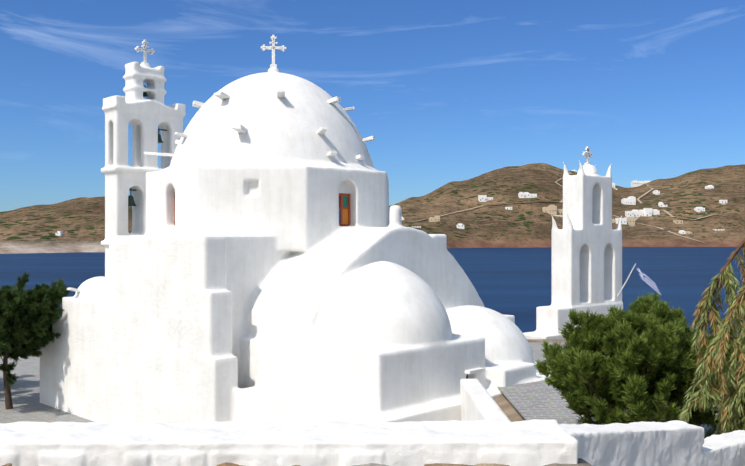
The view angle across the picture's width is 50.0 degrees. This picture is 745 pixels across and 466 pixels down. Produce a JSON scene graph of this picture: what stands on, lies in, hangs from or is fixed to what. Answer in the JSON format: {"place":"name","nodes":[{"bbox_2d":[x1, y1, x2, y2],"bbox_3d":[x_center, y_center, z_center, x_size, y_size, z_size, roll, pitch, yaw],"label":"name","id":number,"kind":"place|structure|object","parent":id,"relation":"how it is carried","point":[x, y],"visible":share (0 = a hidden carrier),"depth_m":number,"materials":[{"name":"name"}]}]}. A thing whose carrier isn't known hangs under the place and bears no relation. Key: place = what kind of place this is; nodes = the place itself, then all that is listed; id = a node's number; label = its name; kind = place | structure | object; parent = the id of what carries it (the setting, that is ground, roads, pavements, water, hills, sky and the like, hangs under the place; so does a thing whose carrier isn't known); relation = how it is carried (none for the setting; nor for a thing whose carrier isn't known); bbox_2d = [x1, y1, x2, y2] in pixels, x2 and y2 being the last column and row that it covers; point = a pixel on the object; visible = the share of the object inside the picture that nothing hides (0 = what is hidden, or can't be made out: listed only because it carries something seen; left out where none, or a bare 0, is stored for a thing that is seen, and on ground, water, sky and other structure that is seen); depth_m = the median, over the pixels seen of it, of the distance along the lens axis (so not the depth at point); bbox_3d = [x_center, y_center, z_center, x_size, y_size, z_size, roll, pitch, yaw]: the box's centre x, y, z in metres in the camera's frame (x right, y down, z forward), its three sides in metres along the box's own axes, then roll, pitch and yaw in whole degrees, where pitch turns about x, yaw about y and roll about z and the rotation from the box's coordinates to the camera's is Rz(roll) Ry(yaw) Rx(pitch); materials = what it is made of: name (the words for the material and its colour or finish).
{"place":"outdoors","nodes":[
{"label":"outdoors","id":0,"kind":"place"},
{"bbox_2d":[174,192,174,224],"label":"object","id":1,"kind":"object","parent":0,"point":[174,208],"visible":0.12,"depth_m":21.93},
{"bbox_2d":[0,163,744,253],"bbox_3d":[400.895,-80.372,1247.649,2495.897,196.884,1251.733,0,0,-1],"label":"hills","id":2,"kind":"structure","parent":0,"point":[493,223],"depth_m":1138.68,"materials":[{"name":"brown soil"}]},
{"bbox_2d":[55,170,726,235],"bbox_3d":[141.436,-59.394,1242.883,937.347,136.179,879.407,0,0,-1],"label":"distant houses","id":3,"kind":"structure","parent":2,"relation":"on","point":[630,200],"depth_m":1233.35,"materials":[{"name":"white"}]},
{"bbox_2d":[57,183,725,233],"bbox_3d":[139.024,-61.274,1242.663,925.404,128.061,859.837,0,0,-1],"label":"house openings","id":4,"kind":"object","parent":2,"relation":"on","point":[561,213],"visible":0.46,"depth_m":1197.70,"materials":[{"name":"grey"}]},
{"bbox_2d":[412,206,479,221],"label":"hill track","id":5,"kind":"structure","parent":2,"relation":"on","point":[449,213],"depth_m":1134.57,"materials":[{"name":"beige soil"}]},
{"bbox_2d":[429,205,691,233],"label":"distant houses","id":6,"kind":"structure","parent":2,"relation":"on","point":[560,211],"depth_m":1155.22,"materials":[{"name":"beige"}]},
{"bbox_2d":[485,202,703,242],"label":"hill track","id":7,"kind":"structure","parent":2,"relation":"on","point":[653,226],"depth_m":1104.81,"materials":[{"name":"beige"}]},
{"bbox_2d":[635,183,653,220],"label":"hill track","id":8,"kind":"structure","parent":2,"relation":"on","point":[640,197],"depth_m":1423.88,"materials":[{"name":"beige"}]},
{"bbox_2d":[0,247,744,338],"bbox_3d":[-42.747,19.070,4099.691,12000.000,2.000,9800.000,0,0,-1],"label":"sea","id":9,"kind":"structure","parent":0,"point":[516,282],"depth_m":365.43,"materials":[{"name":"liquid"}]},
{"bbox_2d":[0,0,744,211],"label":"sky","id":10,"kind":"structure","parent":0,"point":[447,91],"materials":[{"name":"blue"}]},
{"bbox_2d":[495,339,565,421],"bbox_3d":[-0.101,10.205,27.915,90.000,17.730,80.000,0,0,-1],"label":"stone ledge","id":11,"kind":"object","parent":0,"point":[509,410],"depth_m":17.26,"materials":[{"name":"beige stone"}]},
{"bbox_2d":[0,347,93,423],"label":"paved ground","id":12,"kind":"structure","parent":11,"relation":"on","point":[25,395],"depth_m":26.86,"materials":[{"name":"grey stone"}]},
{"bbox_2d":[0,271,69,408],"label":"pine tree","id":13,"kind":"object","parent":12,"relation":"on","point":[31,335],"depth_m":25.01,"materials":[{"name":"green plant"}]},
{"bbox_2d":[40,62,550,423],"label":"church","id":14,"kind":"structure","parent":12,"relation":"on","point":[256,281],"depth_m":20.41,"materials":[{"name":"white paint"}]},
{"bbox_2d":[128,85,166,205],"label":"bells","id":15,"kind":"object","parent":14,"relation":"hanging from","point":[131,202],"visible":0.62,"depth_m":25.52,"materials":[{"name":"grey metal"}]},
{"bbox_2d":[67,35,484,373],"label":"crosses and spouts","id":16,"kind":"object","parent":14,"relation":"on","point":[238,128],"visible":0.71,"depth_m":23.25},
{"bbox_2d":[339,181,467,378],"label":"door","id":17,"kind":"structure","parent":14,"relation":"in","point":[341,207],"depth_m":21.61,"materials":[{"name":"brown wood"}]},
{"bbox_2d":[343,209,347,223],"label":"door panel","id":18,"kind":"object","parent":17,"relation":"attached to","point":[345,216],"depth_m":21.70,"materials":[{"name":"orange wood"}]},
{"bbox_2d":[343,196,347,206],"bbox_3d":[-0.750,-0.842,21.690,0.015,0.335,0.220,0,0,47],"label":"door glass pane","id":19,"kind":"structure","parent":17,"relation":"attached to","point":[345,201],"depth_m":21.70,"materials":[{"name":"teal glass"}]},
{"bbox_2d":[2,458,591,465],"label":"rubble wall","id":20,"kind":"structure","parent":11,"relation":"on","point":[581,462],"depth_m":4.64,"materials":[{"name":"stone"}]},
{"bbox_2d":[0,419,744,465],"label":"wall","id":21,"kind":"structure","parent":11,"relation":"on","point":[535,442],"depth_m":4.76,"materials":[{"name":"white paint"}]},
{"bbox_2d":[460,379,510,421],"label":"parapet","id":22,"kind":"structure","parent":11,"relation":"on","point":[477,401],"depth_m":15.49,"materials":[{"name":"white paint"}]},
{"bbox_2d":[523,161,622,338],"bbox_3d":[6.901,1.789,29.095,6.370,8.962,1.600,0,0,-38],"label":"belfry","id":23,"kind":"object","parent":11,"relation":"on","point":[586,256],"visible":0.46,"depth_m":29.41,"materials":[{"name":"white paint"}]},
{"bbox_2d":[582,147,592,164],"bbox_3d":[8.078,-2.885,30.001,0.520,0.710,0.128,0,0,-38],"label":"cross","id":24,"kind":"object","parent":23,"relation":"on","point":[587,153],"visible":1,"depth_m":29.97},
{"bbox_2d":[617,263,635,295],"bbox_3d":[9.469,1.753,29.767,0.701,1.264,0.060,0,0,27],"label":"flagpole","id":25,"kind":"object","parent":23,"relation":"attached to","point":[626,281],"visible":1,"depth_m":29.75,"materials":[{"name":"white metal"}]},
{"bbox_2d":[636,266,661,295],"bbox_3d":[10.224,1.776,29.609,0.985,1.171,0.151,0,0,-1],"label":"greek flag","id":26,"kind":"object","parent":25,"relation":"attached to","point":[644,276],"visible":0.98,"depth_m":29.61,"materials":[{"name":"fabric"}]},
{"bbox_2d":[497,342,744,435],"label":"yard paving","id":27,"kind":"structure","parent":11,"relation":"on","point":[540,400],"depth_m":16.98,"materials":[{"name":"grey stone"}]},
{"bbox_2d":[533,291,744,438],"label":"bush","id":28,"kind":"object","parent":11,"relation":"on","point":[613,339],"depth_m":12.79,"materials":[{"name":"green plant"}]},
{"bbox_2d":[677,238,744,434],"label":"drooping tree","id":29,"kind":"object","parent":11,"relation":"on","point":[738,407],"depth_m":8.41,"materials":[{"name":"green plant"}]},
{"bbox_2d":[662,209,730,219],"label":"hill track","id":30,"kind":"structure","parent":0,"point":[685,218],"depth_m":1206.92,"materials":[{"name":"beige soil"}]}
]}

